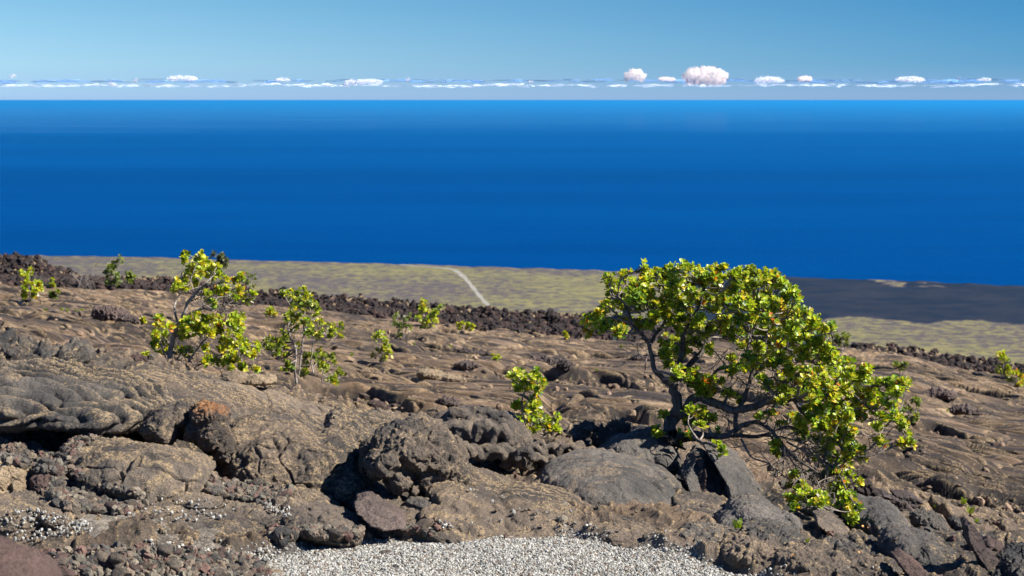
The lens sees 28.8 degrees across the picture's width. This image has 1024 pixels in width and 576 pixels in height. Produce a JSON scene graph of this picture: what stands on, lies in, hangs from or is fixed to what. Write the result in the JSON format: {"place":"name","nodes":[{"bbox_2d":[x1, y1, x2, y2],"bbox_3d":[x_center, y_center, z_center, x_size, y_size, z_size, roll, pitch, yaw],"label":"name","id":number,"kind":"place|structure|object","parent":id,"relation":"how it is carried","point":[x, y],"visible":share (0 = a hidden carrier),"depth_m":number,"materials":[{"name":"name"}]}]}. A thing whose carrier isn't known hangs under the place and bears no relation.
{"place":"outdoors","nodes":[
{"label":"outdoors","id":0,"kind":"place"},
{"bbox_2d":[167,75,197,80],"bbox_3d":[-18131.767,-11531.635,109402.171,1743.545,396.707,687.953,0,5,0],"label":"cloud","id":1,"kind":"structure","parent":0,"point":[179,77],"depth_m":109234.66,"materials":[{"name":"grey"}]},
{"bbox_2d":[355,79,382,83],"bbox_3d":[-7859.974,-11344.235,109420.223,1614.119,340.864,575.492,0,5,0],"label":"cloud","id":2,"kind":"structure","parent":0,"point":[363,81],"depth_m":109275.11,"materials":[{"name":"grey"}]},
{"bbox_2d":[405,496,431,509],"bbox_3d":[-0.434,1.104,10.125,0.220,0.082,0.238,0,5,0],"label":"lava toe","id":3,"kind":"object","parent":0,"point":[420,502],"visible":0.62,"depth_m":10.07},
{"bbox_2d":[399,264,489,305],"bbox_3d":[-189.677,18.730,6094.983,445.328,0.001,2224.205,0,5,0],"label":"road","id":4,"kind":"structure","parent":0,"point":[474,289],"depth_m":6483.02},
{"bbox_2d":[4,83,1018,86],"bbox_3d":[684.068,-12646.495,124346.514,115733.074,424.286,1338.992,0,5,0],"label":"cloud","id":5,"kind":"structure","parent":0,"point":[500,84],"depth_m":123991.30,"materials":[{"name":"grey"}]},
{"bbox_2d":[0,103,1023,285],"bbox_3d":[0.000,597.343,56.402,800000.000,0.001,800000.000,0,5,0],"label":"sea","id":6,"kind":"structure","parent":0,"point":[932,192],"depth_m":14200.17,"materials":[{"name":"liquid"}]},
{"bbox_2d":[0,256,1023,575],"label":"ground","id":7,"kind":"structure","parent":0,"point":[936,466],"depth_m":22.81,"materials":[{"name":"stone"}]},
{"bbox_2d":[0,460,34,493],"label":"lava rock","id":8,"kind":"object","parent":7,"relation":"on","point":[13,478],"visible":0.37,"depth_m":9.86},
{"bbox_2d":[18,266,41,300],"bbox_3d":[-8.765,-0.078,36.180,0.386,0.649,0.331,-3,6,-33],"label":"shrub","id":9,"kind":"object","parent":7,"relation":"on","point":[27,279],"visible":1,"depth_m":36.16,"materials":[{"name":"green plant"}]},
{"bbox_2d":[0,535,61,575],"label":"lava rock","id":10,"kind":"object","parent":7,"relation":"on","point":[16,559],"visible":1,"depth_m":4.32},
{"bbox_2d":[29,472,54,494],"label":"lava rock","id":11,"kind":"object","parent":7,"relation":"on","point":[38,481],"visible":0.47,"depth_m":9.85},
{"bbox_2d":[0,327,95,365],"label":"lava mound","id":12,"kind":"object","parent":7,"relation":"on","point":[76,349],"visible":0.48,"depth_m":12.40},
{"bbox_2d":[47,288,60,298],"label":"shrub","id":13,"kind":"object","parent":7,"relation":"on","point":[52,294],"visible":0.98,"depth_m":41.87,"materials":[{"name":"green plant"}]},
{"bbox_2d":[68,261,107,300],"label":"dead shrub","id":14,"kind":"object","parent":7,"relation":"on","point":[83,281],"visible":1,"depth_m":40.15,"materials":[{"name":"grey plant"}]},
{"bbox_2d":[0,357,177,436],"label":"lava ledge","id":15,"kind":"object","parent":7,"relation":"on","point":[55,394],"visible":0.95,"depth_m":10.94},
{"bbox_2d":[90,305,130,320],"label":"field rock","id":16,"kind":"object","parent":7,"relation":"on","point":[107,312],"visible":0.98,"depth_m":27.44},
{"bbox_2d":[102,254,123,287],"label":"shrub","id":17,"kind":"object","parent":7,"relation":"on","point":[107,271],"visible":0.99,"depth_m":56.57,"materials":[{"name":"green plant"}]},
{"bbox_2d":[117,313,139,323],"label":"field rock","id":18,"kind":"object","parent":7,"relation":"on","point":[126,318],"visible":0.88,"depth_m":27.34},
{"bbox_2d":[124,270,136,283],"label":"shrub","id":19,"kind":"object","parent":7,"relation":"on","point":[130,275],"visible":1,"depth_m":59.55,"materials":[{"name":"green plant"}]},
{"bbox_2d":[130,353,147,361],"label":"field rock","id":20,"kind":"object","parent":7,"relation":"on","point":[137,357],"visible":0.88,"depth_m":13.12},
{"bbox_2d":[55,513,237,562],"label":"gravel","id":21,"kind":"structure","parent":7,"relation":"on","point":[207,537],"depth_m":9.44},
{"bbox_2d":[137,398,196,444],"bbox_3d":[-1.885,0.734,10.872,0.325,0.232,0.574,0,5,0],"label":"lava boulder","id":22,"kind":"object","parent":7,"relation":"on","point":[163,423],"visible":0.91,"depth_m":10.71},
{"bbox_2d":[170,477,231,509],"bbox_3d":[-1.664,1.049,10.119,0.555,0.142,0.696,0,5,0],"label":"lava shelf","id":23,"kind":"object","parent":7,"relation":"on","point":[185,497],"visible":0.31,"depth_m":9.86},
{"bbox_2d":[140,499,266,535],"bbox_3d":[-1.519,1.169,9.998,1.005,0.283,0.895,0,5,0],"label":"lava sheet","id":24,"kind":"object","parent":7,"relation":"on","point":[231,521],"visible":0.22,"depth_m":9.71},
{"bbox_2d":[70,434,219,500],"bbox_3d":[-1.954,0.960,10.409,0.778,0.367,1.262,-2,6,-19],"label":"lava boulder","id":25,"kind":"object","parent":24,"relation":"on","point":[159,471],"visible":0.64,"depth_m":9.98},
{"bbox_2d":[150,249,261,372],"bbox_3d":[-2.547,0.235,16.495,0.940,1.161,0.914,0,5,0],"label":"windswept tree","id":26,"kind":"object","parent":7,"relation":"on","point":[194,323],"visible":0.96,"depth_m":16.46,"materials":[{"name":"green plant"}]},
{"bbox_2d":[183,399,237,463],"bbox_3d":[-1.620,0.776,10.759,0.323,0.336,0.476,0,5,0],"label":"lava boulder","id":27,"kind":"object","parent":7,"relation":"on","point":[207,428],"visible":0.93,"depth_m":10.61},
{"bbox_2d":[209,250,229,284],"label":"distant tree","id":28,"kind":"object","parent":7,"relation":"on","point":[222,259],"visible":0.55,"depth_m":63.24,"materials":[{"name":"green plant"}]},
{"bbox_2d":[0,429,441,575],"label":"rubble","id":29,"kind":"object","parent":7,"relation":"on","point":[136,553],"visible":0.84,"depth_m":9.66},
{"bbox_2d":[58,565,75,575],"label":"lava stone","id":30,"kind":"object","parent":29,"relation":"on","point":[66,571],"visible":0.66,"depth_m":8.88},
{"bbox_2d":[71,503,80,514],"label":"lava stone","id":31,"kind":"object","parent":29,"relation":"on","point":[77,507],"visible":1,"depth_m":9.56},
{"bbox_2d":[90,503,103,513],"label":"lava stone","id":32,"kind":"object","parent":29,"relation":"on","point":[95,509],"visible":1,"depth_m":9.64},
{"bbox_2d":[94,551,110,564],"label":"lava stone","id":33,"kind":"object","parent":29,"relation":"on","point":[102,557],"visible":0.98,"depth_m":9.02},
{"bbox_2d":[108,550,124,563],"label":"lava stone","id":34,"kind":"object","parent":29,"relation":"on","point":[115,557],"visible":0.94,"depth_m":8.99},
{"bbox_2d":[111,567,127,575],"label":"lava stone","id":35,"kind":"object","parent":29,"relation":"on","point":[119,571],"visible":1,"depth_m":8.91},
{"bbox_2d":[157,541,172,554],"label":"lava stone","id":36,"kind":"object","parent":29,"relation":"on","point":[167,549],"visible":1,"depth_m":9.08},
{"bbox_2d":[271,496,284,507],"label":"lava stone","id":37,"kind":"object","parent":29,"relation":"on","point":[277,500],"visible":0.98,"depth_m":9.95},
{"bbox_2d":[274,525,289,546],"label":"lava stone","id":38,"kind":"object","parent":29,"relation":"on","point":[285,540],"visible":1,"depth_m":9.52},
{"bbox_2d":[327,528,344,537],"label":"lava stone","id":39,"kind":"object","parent":29,"relation":"on","point":[335,533],"visible":1,"depth_m":9.58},
{"bbox_2d":[354,489,406,531],"bbox_3d":[-0.657,1.107,9.930,0.270,0.128,0.464,0,5,0],"label":"lava slab","id":40,"kind":"object","parent":29,"relation":"on","point":[374,510],"depth_m":9.85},
{"bbox_2d":[416,518,434,530],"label":"lava stone","id":41,"kind":"object","parent":29,"relation":"on","point":[423,524],"visible":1,"depth_m":9.78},
{"bbox_2d":[132,368,317,436],"bbox_3d":[-1.841,0.753,12.085,1.328,0.476,1.484,0,5,0],"label":"lava mound","id":42,"kind":"object","parent":7,"relation":"on","point":[238,402],"visible":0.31,"depth_m":12.02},
{"bbox_2d":[241,271,256,288],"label":"distant tree","id":43,"kind":"object","parent":7,"relation":"on","point":[247,281],"visible":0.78,"depth_m":55.23,"materials":[{"name":"green plant"}]},
{"bbox_2d":[169,369,334,430],"bbox_3d":[-1.842,0.730,12.799,1.652,0.392,1.306,0,5,0],"label":"lava mound","id":44,"kind":"object","parent":7,"relation":"on","point":[316,413],"visible":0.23,"depth_m":12.80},
{"bbox_2d":[219,369,276,386],"bbox_3d":[-1.743,0.596,13.122,0.384,0.105,0.377,0,5,0],"label":"lava lobe","id":45,"kind":"object","parent":44,"relation":"on","point":[245,378],"visible":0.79,"depth_m":13.04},
{"bbox_2d":[264,306,280,317],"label":"shrub","id":46,"kind":"object","parent":7,"relation":"on","point":[270,311],"visible":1,"depth_m":44.91,"materials":[{"name":"green plant"}]},
{"bbox_2d":[230,485,339,520],"bbox_3d":[-1.179,1.113,10.178,0.624,0.168,0.763,0,5,0],"label":"lava shelf","id":47,"kind":"object","parent":7,"relation":"on","point":[252,511],"visible":0.38,"depth_m":10.00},
{"bbox_2d":[215,414,359,495],"bbox_3d":[-1.210,1.004,10.977,0.871,0.570,1.194,0,5,0],"label":"lava boulder","id":48,"kind":"object","parent":7,"relation":"on","point":[271,449],"visible":0.48,"depth_m":10.62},
{"bbox_2d":[261,285,346,385],"bbox_3d":[-2.094,0.473,19.630,0.905,1.040,0.885,0,5,0],"label":"slender tree","id":49,"kind":"object","parent":7,"relation":"on","point":[289,315],"visible":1,"depth_m":19.61,"materials":[{"name":"green plant"}]},
{"bbox_2d":[253,500,365,546],"bbox_3d":[-1.018,1.171,9.964,0.599,0.192,0.790,0,5,0],"label":"lava rock","id":50,"kind":"object","parent":7,"relation":"on","point":[318,511],"visible":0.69,"depth_m":9.79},
{"bbox_2d":[0,488,624,560],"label":"pale gravel","id":51,"kind":"structure","parent":7,"relation":"on","point":[53,519],"depth_m":9.45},
{"bbox_2d":[333,467,388,517],"bbox_3d":[-0.822,1.083,10.764,0.378,0.251,0.791,0,5,0],"label":"lava shelf","id":52,"kind":"object","parent":7,"relation":"on","point":[350,486],"visible":0.38,"depth_m":10.51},
{"bbox_2d":[358,434,371,475],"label":"lava rock","id":53,"kind":"object","parent":52,"relation":"on","point":[364,446],"visible":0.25,"depth_m":10.61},
{"bbox_2d":[324,406,403,443],"bbox_3d":[-0.852,0.818,11.497,0.473,0.284,0.854,0,5,0],"label":"lava mound","id":54,"kind":"object","parent":7,"relation":"on","point":[361,425],"visible":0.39,"depth_m":11.33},
{"bbox_2d":[367,400,386,409],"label":"field rock","id":55,"kind":"object","parent":7,"relation":"on","point":[377,404],"visible":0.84,"depth_m":18.07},
{"bbox_2d":[370,329,393,362],"bbox_3d":[-1.905,0.851,29.033,0.306,0.524,0.324,-2,6,-18],"label":"shrub","id":56,"kind":"object","parent":7,"relation":"on","point":[384,346],"visible":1,"depth_m":29.03,"materials":[{"name":"green plant"}]},
{"bbox_2d":[379,493,418,524],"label":"lava rock","id":57,"kind":"object","parent":7,"relation":"on","point":[410,512],"visible":0.2,"depth_m":10.10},
{"bbox_2d":[391,311,412,338],"bbox_3d":[-2.061,0.695,37.294,0.411,0.526,0.347,0,5,0],"label":"shrub","id":58,"kind":"object","parent":7,"relation":"on","point":[399,325],"visible":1,"depth_m":37.29,"materials":[{"name":"green plant"}]},
{"bbox_2d":[414,297,444,327],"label":"shrub","id":59,"kind":"object","parent":7,"relation":"on","point":[433,314],"visible":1,"depth_m":47.46,"materials":[{"name":"green plant"}]},
{"bbox_2d":[416,368,446,379],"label":"field rock","id":60,"kind":"object","parent":7,"relation":"on","point":[426,373],"visible":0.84,"depth_m":25.93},
{"bbox_2d":[398,519,485,543],"bbox_3d":[-0.324,1.202,10.039,0.521,0.143,0.742,0,5,0],"label":"lava shelf","id":61,"kind":"object","parent":7,"relation":"on","point":[447,535],"visible":0.33,"depth_m":9.72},
{"bbox_2d":[435,395,458,407],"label":"field rock","id":62,"kind":"object","parent":7,"relation":"on","point":[446,401],"visible":0.92,"depth_m":19.67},
{"bbox_2d":[442,373,466,381],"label":"field rock","id":63,"kind":"object","parent":7,"relation":"on","point":[448,377],"visible":0.9,"depth_m":25.46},
{"bbox_2d":[454,359,482,370],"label":"field rock","id":64,"kind":"object","parent":7,"relation":"on","point":[467,365],"visible":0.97,"depth_m":29.69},
{"bbox_2d":[458,347,490,355],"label":"field rock","id":65,"kind":"object","parent":7,"relation":"on","point":[481,352],"visible":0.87,"depth_m":36.41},
{"bbox_2d":[434,405,536,468],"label":"lava ropes","id":66,"kind":"object","parent":7,"relation":"on","point":[488,439],"visible":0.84,"depth_m":11.37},
{"bbox_2d":[442,405,533,448],"bbox_3d":[-0.153,0.860,11.860,0.564,0.303,0.763,0,5,0],"label":"lava mound","id":67,"kind":"object","parent":7,"relation":"on","point":[521,433],"visible":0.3,"depth_m":11.67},
{"bbox_2d":[416,466,592,539],"bbox_3d":[0.128,1.180,10.441,1.296,0.435,1.363,0,5,0],"label":"lava sheet","id":68,"kind":"object","parent":7,"relation":"on","point":[448,505],"visible":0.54,"depth_m":10.05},
{"bbox_2d":[363,411,472,496],"bbox_3d":[-0.487,0.885,10.486,0.566,0.394,0.846,0,5,0],"label":"lava boulder","id":69,"kind":"object","parent":68,"relation":"on","point":[412,454],"visible":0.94,"depth_m":10.25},
{"bbox_2d":[0,251,1023,375],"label":"clinker rubble","id":70,"kind":"object","parent":7,"relation":"on","point":[519,322],"visible":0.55,"depth_m":61.04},
{"bbox_2d":[0,288,1023,514],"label":"field rubble","id":71,"kind":"object","parent":7,"relation":"on","point":[978,501],"visible":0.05,"depth_m":22.10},
{"bbox_2d":[16,343,1017,554],"bbox_3d":[0.011,1.122,11.517,6.732,1.413,4.317,0,5,0],"label":"crevice rubble","id":72,"kind":"object","parent":7,"relation":"on","point":[838,545],"visible":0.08,"depth_m":10.37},
{"bbox_2d":[145,508,905,575],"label":"gravel","id":73,"kind":"structure","parent":7,"relation":"on","point":[532,556],"depth_m":9.39,"materials":[{"name":"gravel"}]},
{"bbox_2d":[504,366,562,436],"bbox_3d":[0.139,0.726,12.720,0.376,0.468,0.334,0,5,0],"label":"sapling","id":74,"kind":"object","parent":7,"relation":"on","point":[521,382],"visible":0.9,"depth_m":12.70,"materials":[{"name":"green plant"}]},
{"bbox_2d":[530,354,567,364],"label":"field rock","id":75,"kind":"object","parent":7,"relation":"on","point":[555,360],"visible":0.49,"depth_m":36.50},
{"bbox_2d":[500,439,614,469],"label":"lava ropes","id":76,"kind":"object","parent":7,"relation":"on","point":[544,451],"visible":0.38,"depth_m":11.67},
{"bbox_2d":[556,359,575,371],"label":"field rock","id":77,"kind":"object","parent":7,"relation":"on","point":[564,365],"visible":1,"depth_m":29.14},
{"bbox_2d":[569,416,642,447],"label":"lava crag","id":78,"kind":"structure","parent":7,"relation":"on","point":[588,433],"depth_m":12.21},
{"bbox_2d":[539,449,683,505],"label":"lava dome","id":79,"kind":"structure","parent":7,"relation":"on","point":[593,477],"depth_m":10.85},
{"bbox_2d":[602,515,677,548],"bbox_3d":[0.719,1.257,9.990,0.631,0.166,0.737,0,5,0],"label":"lava shelf","id":80,"kind":"object","parent":7,"relation":"on","point":[632,538],"visible":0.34,"depth_m":9.83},
{"bbox_2d":[599,426,680,475],"bbox_3d":[0.767,0.997,11.986,0.492,0.272,0.773,0,5,0],"label":"lava mound","id":81,"kind":"object","parent":7,"relation":"on","point":[641,442],"visible":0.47,"depth_m":11.79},
{"bbox_2d":[629,353,662,361],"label":"field rock","id":82,"kind":"object","parent":7,"relation":"on","point":[639,358],"visible":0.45,"depth_m":39.16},
{"bbox_2d":[672,492,724,521],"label":"lava slab","id":83,"kind":"structure","parent":7,"relation":"on","point":[711,504],"depth_m":10.57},
{"bbox_2d":[680,444,724,491],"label":"lava slab","id":84,"kind":"structure","parent":7,"relation":"on","point":[699,470],"depth_m":11.25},
{"bbox_2d":[678,521,738,542],"bbox_3d":[0.984,1.246,9.835,0.355,0.151,0.623,0,5,0],"label":"lava hummock","id":85,"kind":"object","parent":7,"relation":"on","point":[711,533],"visible":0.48,"depth_m":9.76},
{"bbox_2d":[703,441,760,497],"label":"lava slab","id":86,"kind":"structure","parent":7,"relation":"on","point":[736,474],"depth_m":11.19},
{"bbox_2d":[579,258,917,526],"bbox_3d":[1.435,0.645,11.245,2.064,1.552,2.312,0,5,0],"label":"windswept tree","id":87,"kind":"object","parent":7,"relation":"on","point":[791,334],"visible":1,"depth_m":11.87,"materials":[{"name":"green plant"}]},
{"bbox_2d":[717,531,781,568],"bbox_3d":[1.188,1.258,9.537,0.423,0.177,0.607,0,5,0],"label":"lava hummock","id":88,"kind":"object","parent":7,"relation":"on","point":[739,549],"visible":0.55,"depth_m":9.35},
{"bbox_2d":[715,493,792,530],"bbox_3d":[1.262,1.216,10.285,0.438,0.279,0.954,0,5,0],"label":"lava mound","id":89,"kind":"object","parent":7,"relation":"on","point":[743,507],"visible":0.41,"depth_m":10.16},
{"bbox_2d":[740,517,804,542],"bbox_3d":[1.273,1.214,9.740,0.322,0.142,0.596,0,5,0],"label":"lava hummock","id":90,"kind":"object","parent":7,"relation":"on","point":[761,528],"visible":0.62,"depth_m":9.67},
{"bbox_2d":[781,510,802,529],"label":"lava rock","id":91,"kind":"object","parent":7,"relation":"on","point":[792,518],"visible":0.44,"depth_m":10.08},
{"bbox_2d":[774,539,852,575],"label":"lava hummock","id":92,"kind":"object","parent":7,"relation":"on","point":[807,557],"visible":0.92,"depth_m":9.15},
{"bbox_2d":[813,508,849,532],"bbox_3d":[1.627,1.207,10.137,0.178,0.103,0.372,0,5,0],"label":"lava slab","id":93,"kind":"object","parent":7,"relation":"on","point":[826,520],"depth_m":10.10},
{"bbox_2d":[833,331,850,351],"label":"shrub","id":94,"kind":"object","parent":7,"relation":"on","point":[838,339],"visible":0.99,"depth_m":55.60,"materials":[{"name":"green plant"}]},
{"bbox_2d":[791,487,910,535],"bbox_3d":[1.812,1.228,10.674,0.498,0.262,1.137,-3,6,-31],"label":"lava mound","id":95,"kind":"object","parent":7,"relation":"on","point":[877,514],"visible":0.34,"depth_m":10.34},
{"bbox_2d":[819,532,882,554],"bbox_3d":[1.653,1.298,9.767,0.350,0.159,0.589,0,5,0],"label":"lava hummock","id":96,"kind":"object","parent":7,"relation":"on","point":[868,549],"visible":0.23,"depth_m":9.69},
{"bbox_2d":[846,474,874,496],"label":"lava slab","id":97,"kind":"structure","parent":7,"relation":"on","point":[867,489],"depth_m":11.66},
{"bbox_2d":[839,547,898,575],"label":"lava hummock","id":98,"kind":"object","parent":7,"relation":"on","point":[863,561],"visible":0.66,"depth_m":9.16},
{"bbox_2d":[873,488,914,511],"bbox_3d":[2.231,1.253,11.662,0.245,0.140,0.221,0,5,0],"label":"lava plate","id":99,"kind":"object","parent":7,"relation":"on","point":[902,505],"visible":0.68,"depth_m":11.56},
{"bbox_2d":[892,361,909,375],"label":"shrub","id":100,"kind":"object","parent":7,"relation":"on","point":[898,365],"visible":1,"depth_m":40.74,"materials":[{"name":"green plant"}]},
{"bbox_2d":[889,489,923,508],"bbox_3d":[2.328,1.251,11.742,0.174,0.098,0.220,0,5,0],"label":"lava plate","id":101,"kind":"object","parent":7,"relation":"on","point":[912,500],"visible":0.83,"depth_m":11.64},
{"bbox_2d":[890,548,927,575],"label":"lava slab","id":102,"kind":"object","parent":7,"relation":"on","point":[909,565],"depth_m":9.03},
{"bbox_2d":[900,396,921,424],"bbox_3d":[5.161,1.586,25.833,0.321,0.382,0.276,0,5,0],"label":"shrub","id":103,"kind":"object","parent":7,"relation":"on","point":[914,418],"visible":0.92,"depth_m":25.80,"materials":[{"name":"green plant"}]},
{"bbox_2d":[877,522,957,564],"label":"lava dome","id":104,"kind":"structure","parent":7,"relation":"on","point":[922,547],"depth_m":9.52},
{"bbox_2d":[909,507,962,530],"bbox_3d":[2.292,1.284,10.687,0.310,0.183,0.408,0,5,0],"label":"lava boulder","id":105,"kind":"object","parent":7,"relation":"on","point":[923,517],"visible":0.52,"depth_m":10.64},
{"bbox_2d":[923,387,956,401],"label":"field rock","id":106,"kind":"object","parent":7,"relation":"on","point":[940,393],"visible":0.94,"depth_m":37.61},
{"bbox_2d":[949,402,982,415],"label":"field rock","id":107,"kind":"object","parent":7,"relation":"on","point":[963,409],"visible":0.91,"depth_m":32.08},
{"bbox_2d":[960,516,999,570],"bbox_3d":[2.185,1.200,9.170,0.226,0.270,0.221,0,5,0],"label":"lava slab","id":108,"kind":"object","parent":7,"relation":"on","point":[987,559],"depth_m":9.10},
{"bbox_2d":[982,535,1003,552],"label":"lava rock","id":109,"kind":"object","parent":7,"relation":"on","point":[996,545],"visible":0.41,"depth_m":9.75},
{"bbox_2d":[993,349,1013,378],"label":"shrub","id":110,"kind":"object","parent":7,"relation":"on","point":[1007,370],"visible":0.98,"depth_m":53.76,"materials":[{"name":"green plant"}]},
{"bbox_2d":[989,542,1023,575],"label":"lava rock","id":111,"kind":"object","parent":7,"relation":"on","point":[1010,557],"visible":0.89,"depth_m":9.06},
{"bbox_2d":[1006,368,1023,386],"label":"shrub","id":112,"kind":"object","parent":7,"relation":"on","point":[1019,374],"visible":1,"depth_m":48.87,"materials":[{"name":"green plant"}]},
{"bbox_3d":[-2.086,1.247,9.429,0.857,0.163,0.814,0,5,0],"label":"lava sheet","id":113,"kind":"object","parent":7,"relation":"on","visible":0},
{"bbox_2d":[0,489,88,535],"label":"lava sheet","id":114,"kind":"object","parent":113,"relation":"on","point":[24,500],"visible":0.44,"depth_m":9.50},
{"bbox_2d":[0,79,1023,83],"bbox_3d":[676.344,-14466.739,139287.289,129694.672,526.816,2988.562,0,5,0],"label":"cloud","id":115,"kind":"structure","parent":0,"point":[954,81],"depth_m":138636.81,"materials":[{"name":"white"}]},
{"bbox_2d":[0,0,1023,102],"label":"sky","id":116,"kind":"structure","parent":0,"point":[242,42],"materials":[{"name":"blue"}]},
{"bbox_2d":[2,255,1023,363],"bbox_3d":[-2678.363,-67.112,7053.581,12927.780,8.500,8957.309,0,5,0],"label":"coastal plain","id":117,"kind":"structure","parent":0,"point":[986,321],"depth_m":6118.62,"materials":[{"name":"plant"}]},
{"bbox_2d":[624,68,645,81],"bbox_3d":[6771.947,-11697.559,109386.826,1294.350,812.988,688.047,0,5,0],"label":"cloud","id":118,"kind":"structure","parent":0,"point":[640,75],"depth_m":109267.98,"materials":[{"name":"beige"}]},
{"bbox_2d":[682,66,728,85],"bbox_3d":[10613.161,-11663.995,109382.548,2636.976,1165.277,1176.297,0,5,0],"label":"cloud","id":119,"kind":"structure","parent":0,"point":[703,75],"depth_m":109071.28,"materials":[{"name":"beige"}]},
{"bbox_2d":[754,76,784,83],"bbox_3d":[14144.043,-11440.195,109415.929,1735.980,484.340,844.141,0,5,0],"label":"cloud","id":120,"kind":"structure","parent":0,"point":[768,79],"depth_m":109176.98,"materials":[{"name":"white"}]},
{"bbox_2d":[895,76,924,81],"bbox_3d":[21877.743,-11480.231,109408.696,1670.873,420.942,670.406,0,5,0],"label":"cloud","id":121,"kind":"structure","parent":0,"point":[917,79],"depth_m":109254.09,"materials":[{"name":"white"}]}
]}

